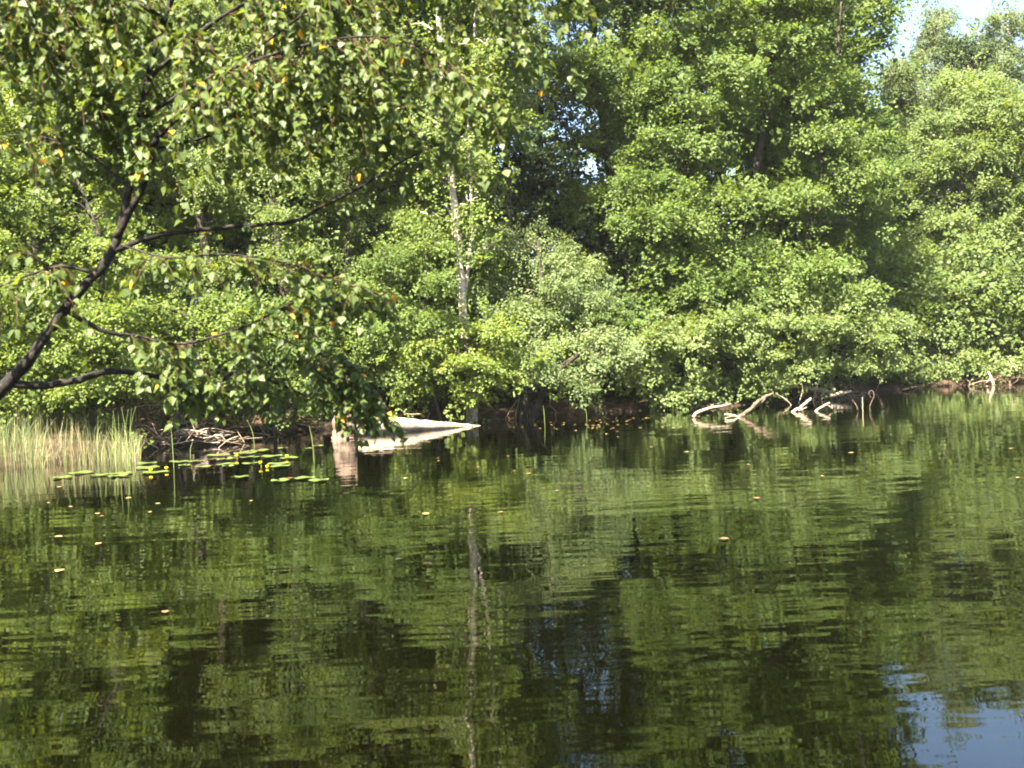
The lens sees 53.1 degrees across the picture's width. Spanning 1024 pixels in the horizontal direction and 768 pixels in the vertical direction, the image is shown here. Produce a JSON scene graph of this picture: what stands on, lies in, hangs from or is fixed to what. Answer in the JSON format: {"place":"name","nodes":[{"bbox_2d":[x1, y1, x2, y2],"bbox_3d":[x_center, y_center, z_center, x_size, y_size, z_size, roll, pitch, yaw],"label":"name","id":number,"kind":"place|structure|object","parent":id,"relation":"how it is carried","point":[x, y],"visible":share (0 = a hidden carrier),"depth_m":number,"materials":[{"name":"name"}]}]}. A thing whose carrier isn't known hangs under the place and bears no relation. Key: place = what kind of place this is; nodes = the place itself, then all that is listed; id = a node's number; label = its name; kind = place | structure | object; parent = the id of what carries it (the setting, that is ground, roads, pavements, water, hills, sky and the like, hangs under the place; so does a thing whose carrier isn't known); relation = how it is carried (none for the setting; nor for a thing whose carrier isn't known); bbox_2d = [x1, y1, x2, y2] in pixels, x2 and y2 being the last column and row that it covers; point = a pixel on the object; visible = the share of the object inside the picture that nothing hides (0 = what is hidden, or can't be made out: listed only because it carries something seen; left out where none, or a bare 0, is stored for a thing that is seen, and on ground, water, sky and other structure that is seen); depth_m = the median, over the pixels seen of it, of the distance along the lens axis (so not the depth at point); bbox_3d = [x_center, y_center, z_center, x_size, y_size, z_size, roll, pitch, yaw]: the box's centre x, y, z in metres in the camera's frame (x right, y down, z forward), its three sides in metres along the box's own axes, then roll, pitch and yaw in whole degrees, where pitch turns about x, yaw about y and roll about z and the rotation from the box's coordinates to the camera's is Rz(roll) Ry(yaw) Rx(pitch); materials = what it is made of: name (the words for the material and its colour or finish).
{"place":"outdoors","nodes":[
{"label":"outdoors","id":0,"kind":"place"},
{"bbox_2d":[203,13,372,236],"bbox_3d":[-8.008,-9.622,33.107,9.621,21.286,7.492,-2,1,0],"label":"forest tree","id":1,"kind":"object","parent":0,"point":[312,166],"depth_m":31.79,"materials":[{"name":"plant"}]},
{"bbox_2d":[423,254,469,303],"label":"understorey bush","id":2,"kind":"object","parent":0,"point":[441,270],"depth_m":30.29,"materials":[{"name":"plant"}]},
{"bbox_2d":[0,383,1023,767],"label":"water","id":3,"kind":"structure","parent":0,"point":[598,593],"depth_m":5.72,"materials":[{"name":"green liquid"}]},
{"bbox_2d":[52,475,72,477],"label":"lily pad","id":4,"kind":"object","parent":3,"relation":"on","point":[66,476],"visible":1,"depth_m":14.05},
{"bbox_2d":[68,470,91,473],"bbox_3d":[-6.135,1.257,14.610,0.312,0.014,0.358,-1,2,28],"label":"lily pad","id":5,"kind":"object","parent":3,"relation":"on","point":[85,471],"visible":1,"depth_m":14.62,"materials":[{"name":"plant"}]},
{"bbox_2d":[0,396,170,468],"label":"sedge","id":6,"kind":"object","parent":3,"relation":"on","point":[23,443],"visible":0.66,"depth_m":17.11,"materials":[{"name":"plant"}]},
{"bbox_2d":[108,473,128,476],"bbox_3d":[-5.329,1.237,13.889,0.273,0.015,0.310,-3,1,-7],"label":"lily pad","id":7,"kind":"object","parent":3,"relation":"on","point":[123,474],"visible":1,"depth_m":13.92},
{"bbox_2d":[108,471,130,474],"bbox_3d":[-5.436,1.235,14.230,0.323,0.014,0.363,-3,1,2],"label":"lily pad","id":8,"kind":"object","parent":3,"relation":"on","point":[127,472],"visible":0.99,"depth_m":14.22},
{"bbox_2d":[109,425,158,448],"bbox_3d":[-6.946,0.981,18.841,0.858,0.498,0.057,-3,1,-31],"label":"dead stick","id":9,"kind":"object","parent":3,"relation":"on","point":[138,437],"visible":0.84,"depth_m":18.89,"materials":[{"name":"wood"}]},
{"bbox_2d":[128,413,166,446],"bbox_3d":[-6.898,0.875,19.406,0.686,0.733,0.028,-3,1,-14],"label":"dead stick","id":10,"kind":"object","parent":3,"relation":"on","point":[148,430],"visible":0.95,"depth_m":19.40,"materials":[{"name":"wood"}]},
{"bbox_2d":[136,465,159,468],"bbox_3d":[-5.341,1.217,14.973,0.363,0.014,0.312,-1,3,28],"label":"lily pad","id":11,"kind":"object","parent":3,"relation":"on","point":[145,467],"visible":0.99,"depth_m":15.02,"materials":[{"name":"plant"}]},
{"bbox_2d":[142,470,167,472],"bbox_3d":[-4.946,1.215,14.165,0.392,0.015,0.337,-2,1,24],"label":"lily pad","id":12,"kind":"object","parent":3,"relation":"on","point":[155,471],"visible":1,"depth_m":14.23,"materials":[{"name":"plant"}]},
{"bbox_2d":[206,453,229,455],"bbox_3d":[-4.832,1.161,16.794,0.399,0.015,0.344,-2,1,15],"label":"lily pad","id":13,"kind":"object","parent":3,"relation":"on","point":[217,454],"visible":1,"depth_m":16.86,"materials":[{"name":"plant"}]},
{"bbox_2d":[233,451,256,453],"bbox_3d":[-4.435,1.139,17.096,0.388,0.015,0.438,-2,2,12],"label":"lily pad","id":14,"kind":"object","parent":3,"relation":"on","point":[244,452],"visible":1,"depth_m":17.11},
{"bbox_2d":[250,449,270,450],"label":"lily pad","id":15,"kind":"object","parent":3,"relation":"on","point":[260,449],"visible":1,"depth_m":17.48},
{"bbox_2d":[261,454,281,456],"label":"lily pad","id":16,"kind":"object","parent":3,"relation":"on","point":[272,455],"visible":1,"depth_m":16.19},
{"bbox_2d":[268,462,290,463],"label":"lily pad","id":17,"kind":"object","parent":3,"relation":"on","point":[279,463],"visible":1,"depth_m":14.76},
{"bbox_2d":[271,478,288,480],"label":"lily pad","id":18,"kind":"object","parent":3,"relation":"on","point":[283,479],"visible":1,"depth_m":12.42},
{"bbox_2d":[294,476,314,478],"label":"lily pad","id":19,"kind":"object","parent":3,"relation":"on","point":[300,477],"visible":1,"depth_m":12.60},
{"bbox_2d":[307,478,328,480],"bbox_3d":[-2.309,1.142,12.206,0.264,0.015,0.227,-3,1,-18],"label":"lily pad","id":20,"kind":"object","parent":3,"relation":"on","point":[318,479],"visible":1,"depth_m":12.26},
{"bbox_2d":[331,410,357,439],"bbox_3d":[-3.224,0.809,19.735,0.548,1.102,0.530,-2,1,0],"label":"broken stump","id":21,"kind":"object","parent":3,"relation":"in","point":[336,436],"visible":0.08,"depth_m":19.55,"materials":[{"name":"brown wood"}]},
{"bbox_2d":[357,417,480,433],"bbox_3d":[-2.018,0.835,21.410,3.341,0.402,0.410,-3,1,-25],"label":"fallen log","id":22,"kind":"object","parent":3,"relation":"in","point":[409,424],"visible":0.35,"depth_m":21.34,"materials":[{"name":"wood"}]},
{"bbox_2d":[692,403,730,417],"bbox_3d":[4.286,0.612,21.967,0.969,0.358,0.122,-3,1,-17],"label":"driftwood","id":23,"kind":"object","parent":3,"relation":"in","point":[703,410],"visible":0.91,"depth_m":21.90,"materials":[{"name":"wood"}]},
{"bbox_2d":[724,414,738,418],"bbox_3d":[4.504,0.680,21.280,0.483,0.133,0.232,-3,1,-38],"label":"driftwood","id":24,"kind":"object","parent":3,"relation":"on","point":[731,415],"visible":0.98,"depth_m":21.32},
{"bbox_2d":[738,392,773,416],"bbox_3d":[5.147,0.479,21.633,1.015,0.557,0.143,-3,1,-23],"label":"driftwood","id":25,"kind":"object","parent":3,"relation":"in","point":[759,401],"visible":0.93,"depth_m":21.60,"materials":[{"name":"wood"}]},
{"bbox_2d":[791,398,811,411],"bbox_3d":[6.353,0.498,22.561,0.398,0.376,0.477,-2,1,30],"label":"driftwood","id":26,"kind":"object","parent":3,"relation":"in","point":[798,409],"visible":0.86,"depth_m":22.44,"materials":[{"name":"wood"}]},
{"bbox_2d":[815,402,832,410],"bbox_3d":[6.806,0.523,22.386,0.431,0.251,0.061,-2,1,0],"label":"driftwood","id":27,"kind":"object","parent":3,"relation":"in","point":[823,406],"visible":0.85,"depth_m":22.37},
{"bbox_2d":[829,390,851,397],"bbox_3d":[8.654,0.260,27.071,0.748,0.170,0.153,-3,1,-27],"label":"bank log","id":28,"kind":"object","parent":3,"relation":"on","point":[839,393],"visible":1,"depth_m":27.04,"materials":[{"name":"wood"}]},
{"bbox_2d":[986,371,994,385],"bbox_3d":[15.126,-0.131,32.343,0.302,0.563,0.129,-2,1,0],"label":"broken stub","id":29,"kind":"object","parent":3,"relation":"in","point":[990,378],"visible":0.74,"depth_m":32.30,"materials":[{"name":"wood"}]},
{"bbox_2d":[1009,363,1012,384],"bbox_3d":[15.820,-0.260,32.411,0.344,0.810,0.103,-3,1,-43],"label":"broken stub","id":30,"kind":"object","parent":3,"relation":"in","point":[1011,374],"visible":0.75,"depth_m":32.31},
{"bbox_2d":[0,357,1023,466],"bbox_3d":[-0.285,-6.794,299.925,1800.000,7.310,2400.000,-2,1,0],"label":"ground","id":31,"kind":"structure","parent":0,"point":[565,406],"depth_m":24.14,"materials":[{"name":"soil"}]},
{"bbox_2d":[1,14,78,248],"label":"forest tree","id":32,"kind":"object","parent":31,"relation":"on","point":[21,190],"depth_m":31.25,"materials":[{"name":"plant"}]},
{"bbox_2d":[0,5,85,273],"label":"forest tree","id":33,"kind":"object","parent":31,"relation":"on","point":[44,241],"visible":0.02,"depth_m":27.35,"materials":[{"name":"green plant"}]},
{"bbox_2d":[4,297,135,402],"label":"understorey bush","id":34,"kind":"object","parent":31,"relation":"on","point":[49,343],"visible":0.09,"depth_m":23.01,"materials":[{"name":"plant"}]},
{"bbox_2d":[0,226,155,391],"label":"understorey bush","id":35,"kind":"object","parent":31,"relation":"on","point":[61,252],"visible":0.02,"depth_m":24.48,"materials":[{"name":"green plant"}]},
{"bbox_2d":[0,1,207,284],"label":"forest tree","id":36,"kind":"object","parent":31,"relation":"on","point":[92,197],"visible":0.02,"depth_m":27.28,"materials":[{"name":"green plant"}]},
{"bbox_2d":[0,0,222,391],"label":"alder tree","id":37,"kind":"object","parent":31,"relation":"on","point":[78,210],"visible":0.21,"depth_m":23.45,"materials":[{"name":"green plant"}]},
{"bbox_2d":[19,52,250,372],"bbox_3d":[-12.475,-9.953,33.839,10.127,23.845,8.527,-2,1,0],"label":"forest tree","id":38,"kind":"object","parent":31,"relation":"on","point":[153,205],"depth_m":33.87,"materials":[{"name":"green plant"}]},
{"bbox_2d":[0,60,273,447],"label":"hazel thicket","id":39,"kind":"object","parent":31,"relation":"on","point":[111,313],"visible":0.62,"depth_m":18.91,"materials":[{"name":"plant"}]},
{"bbox_2d":[50,225,233,393],"bbox_3d":[-8.582,-1.438,24.930,4.743,4.796,4.699,-2,1,11],"label":"understorey bush","id":40,"kind":"object","parent":31,"relation":"on","point":[145,290],"visible":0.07,"depth_m":23.75,"materials":[{"name":"green plant"}]},
{"bbox_2d":[142,407,164,439],"bbox_3d":[-6.887,0.814,19.787,0.494,0.766,0.086,-2,1,3],"label":"dead stick","id":41,"kind":"object","parent":31,"relation":"on","point":[151,420],"visible":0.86,"depth_m":19.79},
{"bbox_2d":[134,231,302,409],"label":"understorey bush","id":42,"kind":"object","parent":31,"relation":"on","point":[188,295],"visible":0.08,"depth_m":23.29,"materials":[{"name":"green plant"}]},
{"bbox_2d":[121,0,335,372],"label":"forest tree","id":43,"kind":"object","parent":31,"relation":"on","point":[190,220],"visible":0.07,"depth_m":27.33,"materials":[{"name":"plant"}]},
{"bbox_2d":[78,0,463,420],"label":"alder tree","id":44,"kind":"object","parent":31,"relation":"on","point":[270,214],"visible":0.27,"depth_m":23.29,"materials":[{"name":"green plant"}]},
{"bbox_2d":[207,264,348,437],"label":"hazel shrub","id":45,"kind":"object","parent":31,"relation":"on","point":[271,354],"visible":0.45,"depth_m":20.67,"materials":[{"name":"green plant"}]},
{"bbox_2d":[242,218,327,288],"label":"understorey bush","id":46,"kind":"object","parent":31,"relation":"on","point":[274,251],"visible":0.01,"depth_m":30.27,"materials":[{"name":"plant"}]},
{"bbox_2d":[0,0,638,448],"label":"birch tree","id":47,"kind":"object","parent":31,"relation":"on","point":[96,92],"visible":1,"depth_m":4.97,"materials":[{"name":"green plant"}]},
{"bbox_2d":[187,1,462,402],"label":"forest tree","id":48,"kind":"object","parent":31,"relation":"on","point":[330,226],"visible":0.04,"depth_m":27.30,"materials":[{"name":"green plant"}]},
{"bbox_2d":[266,289,396,418],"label":"understorey bush","id":49,"kind":"object","parent":31,"relation":"on","point":[383,395],"visible":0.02,"depth_m":24.41,"materials":[{"name":"plant"}]},
{"bbox_2d":[290,245,421,400],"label":"understorey bush","id":50,"kind":"object","parent":31,"relation":"on","point":[362,284],"depth_m":27.70,"materials":[{"name":"plant"}]},
{"bbox_2d":[261,218,486,417],"bbox_3d":[-3.080,-0.899,22.611,4.807,5.449,3.615,-3,1,-19],"label":"hazel shrub","id":51,"kind":"object","parent":31,"relation":"on","point":[371,346],"visible":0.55,"depth_m":22.20,"materials":[{"name":"plant"}]},
{"bbox_2d":[353,330,437,406],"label":"understorey bush","id":52,"kind":"object","parent":31,"relation":"on","point":[389,400],"visible":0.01,"depth_m":25.99,"materials":[{"name":"plant"}]},
{"bbox_2d":[335,0,522,279],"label":"forest tree","id":53,"kind":"object","parent":31,"relation":"on","point":[467,29],"depth_m":33.65,"materials":[{"name":"green plant"}]},
{"bbox_2d":[323,0,549,392],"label":"forest tree","id":54,"kind":"object","parent":31,"relation":"on","point":[420,19],"visible":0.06,"depth_m":28.62,"materials":[{"name":"plant"}]},
{"bbox_2d":[326,0,561,422],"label":"birch tree","id":55,"kind":"object","parent":31,"relation":"on","point":[454,228],"visible":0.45,"depth_m":23.55,"materials":[{"name":"green plant"}]},
{"bbox_2d":[391,299,500,408],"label":"understorey bush","id":56,"kind":"object","parent":31,"relation":"on","point":[449,394],"visible":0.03,"depth_m":25.25,"materials":[{"name":"green plant"}]},
{"bbox_2d":[374,259,518,394],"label":"understorey bush","id":57,"kind":"object","parent":31,"relation":"on","point":[430,302],"visible":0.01,"depth_m":26.46,"materials":[{"name":"plant"}]},
{"bbox_2d":[376,0,538,269],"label":"forest tree","id":58,"kind":"object","parent":31,"relation":"on","point":[468,34],"visible":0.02,"depth_m":35.71,"materials":[{"name":"plant"}]},
{"bbox_2d":[376,297,575,424],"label":"hazel shrub","id":59,"kind":"object","parent":31,"relation":"on","point":[469,364],"visible":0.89,"depth_m":22.20,"materials":[{"name":"green plant"}]},
{"bbox_2d":[386,250,590,415],"bbox_3d":[-0.657,-0.934,25.901,4.918,4.807,4.525,-2,1,23],"label":"understorey bush","id":60,"kind":"object","parent":31,"relation":"on","point":[472,313],"visible":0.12,"depth_m":24.98,"materials":[{"name":"plant"}]},
{"bbox_2d":[437,0,569,407],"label":"rowan tree","id":61,"kind":"object","parent":31,"relation":"on","point":[500,202],"visible":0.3,"depth_m":25.03,"materials":[{"name":"green plant"}]},
{"bbox_2d":[465,220,572,379],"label":"understorey bush","id":62,"kind":"object","parent":31,"relation":"on","point":[547,228],"visible":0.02,"depth_m":31.26,"materials":[{"name":"green plant"}]},
{"bbox_2d":[459,1,581,274],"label":"forest tree","id":63,"kind":"object","parent":31,"relation":"on","point":[499,156],"visible":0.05,"depth_m":35.59,"materials":[{"name":"plant"}]},
{"bbox_2d":[442,200,664,420],"bbox_3d":[0.801,-1.468,23.742,5.038,5.978,4.464,-2,1,0],"label":"willow shrub","id":64,"kind":"object","parent":31,"relation":"on","point":[607,353],"visible":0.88,"depth_m":23.36,"materials":[{"name":"green plant"}]},
{"bbox_2d":[465,218,645,397],"bbox_3d":[1.357,-1.987,27.546,4.899,4.863,5.435,-3,1,-42],"label":"understorey bush","id":65,"kind":"object","parent":31,"relation":"on","point":[580,234],"visible":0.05,"depth_m":27.05,"materials":[{"name":"green plant"}]},
{"bbox_2d":[522,292,616,400],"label":"understorey bush","id":66,"kind":"object","parent":31,"relation":"on","point":[578,338],"visible":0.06,"depth_m":26.72,"materials":[{"name":"plant"}]},
{"bbox_2d":[466,1,676,327],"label":"forest tree","id":67,"kind":"object","parent":31,"relation":"on","point":[540,172],"visible":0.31,"depth_m":33.35,"materials":[{"name":"green plant"}]},
{"bbox_2d":[511,154,650,272],"bbox_3d":[1.227,-4.046,39.598,8.846,10.516,7.308,-3,1,-41],"label":"forest tree","id":68,"kind":"object","parent":31,"relation":"on","point":[579,238],"visible":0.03,"depth_m":39.12,"materials":[{"name":"green plant"}]},
{"bbox_2d":[533,244,677,381],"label":"understorey bush","id":69,"kind":"object","parent":31,"relation":"on","point":[619,265],"visible":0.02,"depth_m":30.77,"materials":[{"name":"plant"}]},
{"bbox_2d":[523,0,753,375],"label":"forest tree","id":70,"kind":"object","parent":31,"relation":"on","point":[625,20],"visible":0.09,"depth_m":36.06,"materials":[{"name":"green plant"}]},
{"bbox_2d":[562,258,729,403],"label":"understorey bush","id":71,"kind":"object","parent":31,"relation":"on","point":[641,310],"visible":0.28,"depth_m":26.91,"materials":[{"name":"plant"}]},
{"bbox_2d":[597,23,725,254],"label":"forest tree","id":72,"kind":"object","parent":31,"relation":"on","point":[667,190],"depth_m":45.17,"materials":[{"name":"plant"}]},
{"bbox_2d":[693,30,733,221],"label":"forest tree","id":73,"kind":"object","parent":31,"relation":"on","point":[702,156],"depth_m":54.63,"materials":[{"name":"green plant"}]},
{"bbox_2d":[590,0,846,359],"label":"forest tree","id":74,"kind":"object","parent":31,"relation":"on","point":[746,135],"visible":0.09,"depth_m":35.83,"materials":[{"name":"plant"}]},
{"bbox_2d":[516,0,930,389],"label":"alder tree","id":75,"kind":"object","parent":31,"relation":"on","point":[601,69],"visible":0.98,"depth_m":27.66,"materials":[{"name":"green plant"}]},
{"bbox_2d":[639,228,830,387],"bbox_3d":[6.214,-1.965,30.702,5.477,5.594,5.528,-3,1,-27],"label":"understorey bush","id":76,"kind":"object","parent":31,"relation":"on","point":[751,229],"visible":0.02,"depth_m":30.12,"materials":[{"name":"green plant"}]},
{"bbox_2d":[676,0,798,241],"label":"forest tree","id":77,"kind":"object","parent":31,"relation":"on","point":[736,172],"visible":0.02,"depth_m":43.51,"materials":[{"name":"plant"}]},
{"bbox_2d":[670,271,825,383],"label":"understorey bush","id":78,"kind":"object","parent":31,"relation":"on","point":[792,334],"visible":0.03,"depth_m":28.73,"materials":[{"name":"plant"}]},
{"bbox_2d":[596,265,959,410],"bbox_3d":[7.021,-1.166,26.894,10.362,4.735,3.800,-3,1,-25],"label":"alder shrub","id":79,"kind":"object","parent":31,"relation":"on","point":[746,328],"visible":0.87,"depth_m":26.20,"materials":[{"name":"green plant"}]},
{"bbox_2d":[723,228,852,254],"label":"understorey bush","id":80,"kind":"object","parent":31,"relation":"on","point":[745,236],"visible":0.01,"depth_m":41.00,"materials":[{"name":"plant"}]},
{"bbox_2d":[711,0,922,257],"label":"forest tree","id":81,"kind":"object","parent":31,"relation":"on","point":[858,54],"visible":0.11,"depth_m":36.97,"materials":[{"name":"plant"}]},
{"bbox_2d":[803,385,832,392],"bbox_3d":[8.229,0.141,27.491,0.843,0.266,0.176,-3,1,-6],"label":"bank log","id":82,"kind":"object","parent":31,"relation":"on","point":[812,389],"visible":0.69,"depth_m":27.45,"materials":[{"name":"wood"}]},
{"bbox_2d":[705,205,934,381],"bbox_3d":[9.607,-2.855,32.032,6.658,5.692,6.002,-2,1,18],"label":"understorey bush","id":83,"kind":"object","parent":31,"relation":"on","point":[869,266],"visible":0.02,"depth_m":31.03,"materials":[{"name":"green plant"}]},
{"bbox_2d":[733,0,934,261],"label":"forest tree","id":84,"kind":"object","parent":31,"relation":"on","point":[895,60],"visible":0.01,"depth_m":39.92,"materials":[{"name":"plant"}]},
{"bbox_2d":[794,224,900,384],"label":"understorey bush","id":85,"kind":"object","parent":31,"relation":"on","point":[826,233],"visible":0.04,"depth_m":30.53,"materials":[{"name":"green plant"}]},
{"bbox_2d":[757,230,940,383],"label":"understorey bush","id":86,"kind":"object","parent":31,"relation":"on","point":[888,268],"visible":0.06,"depth_m":34.01,"materials":[{"name":"plant"}]},
{"bbox_2d":[827,110,951,257],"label":"forest tree","id":87,"kind":"object","parent":31,"relation":"on","point":[903,119],"visible":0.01,"depth_m":45.52,"materials":[{"name":"plant"}]},
{"bbox_2d":[837,259,948,381],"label":"understorey bush","id":88,"kind":"object","parent":31,"relation":"on","point":[916,307],"visible":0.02,"depth_m":33.00,"materials":[{"name":"plant"}]},
{"bbox_2d":[867,48,950,243],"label":"birch tree","id":89,"kind":"object","parent":31,"relation":"on","point":[907,92],"visible":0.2,"depth_m":47.87,"materials":[{"name":"green plant"}]},
{"bbox_2d":[870,263,956,379],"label":"understorey bush","id":90,"kind":"object","parent":31,"relation":"on","point":[910,304],"visible":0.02,"depth_m":33.66,"materials":[{"name":"plant"}]},
{"bbox_2d":[850,26,1023,353],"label":"alder tree","id":91,"kind":"object","parent":31,"relation":"on","point":[992,111],"visible":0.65,"depth_m":38.75,"materials":[{"name":"green plant"}]},
{"bbox_2d":[872,0,1007,244],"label":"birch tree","id":92,"kind":"object","parent":31,"relation":"on","point":[933,21],"visible":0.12,"depth_m":51.59,"materials":[{"name":"green plant"}]},
{"bbox_2d":[868,241,1023,387],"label":"alder shrub","id":93,"kind":"object","parent":31,"relation":"on","point":[966,359],"visible":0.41,"depth_m":33.64,"materials":[{"name":"green plant"}]},
{"bbox_2d":[868,208,1023,359],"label":"understorey bush","id":94,"kind":"object","parent":31,"relation":"on","point":[962,255],"visible":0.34,"depth_m":34.37,"materials":[{"name":"plant"}]},
{"bbox_2d":[898,252,1023,376],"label":"understorey bush","id":95,"kind":"object","parent":31,"relation":"on","point":[983,297],"visible":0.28,"depth_m":33.87,"materials":[{"name":"plant"}]},
{"bbox_2d":[905,18,1023,264],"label":"forest tree","id":96,"kind":"object","parent":31,"relation":"on","point":[969,49],"visible":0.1,"depth_m":44.04,"materials":[{"name":"green plant"}]},
{"bbox_2d":[906,295,1023,370],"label":"understorey bush","id":97,"kind":"object","parent":31,"relation":"on","point":[966,311],"visible":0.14,"depth_m":34.00,"materials":[{"name":"plant"}]},
{"bbox_2d":[916,17,1023,254],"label":"birch tree","id":98,"kind":"object","parent":31,"relation":"on","point":[1004,57],"visible":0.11,"depth_m":49.62,"materials":[{"name":"green plant"}]},
{"bbox_2d":[947,0,1023,255],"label":"birch tree","id":99,"kind":"object","parent":31,"relation":"on","point":[996,21],"visible":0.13,"depth_m":53.06,"materials":[{"name":"green plant"}]},
{"bbox_2d":[950,204,1023,355],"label":"understorey bush","id":100,"kind":"object","parent":31,"relation":"on","point":[992,256],"visible":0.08,"depth_m":36.07,"materials":[{"name":"green plant"}]},
{"bbox_2d":[991,255,1023,356],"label":"understorey bush","id":101,"kind":"object","parent":31,"relation":"on","point":[1021,325],"visible":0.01,"depth_m":35.71,"materials":[{"name":"green plant"}]},
{"bbox_2d":[573,230,679,289],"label":"understorey bush","id":102,"kind":"object","parent":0,"point":[591,253],"depth_m":35.83,"materials":[{"name":"plant"}]},
{"bbox_2d":[489,0,1023,262],"label":"sky","id":103,"kind":"structure","parent":0,"point":[971,8],"materials":[{"name":"white"}]}
]}

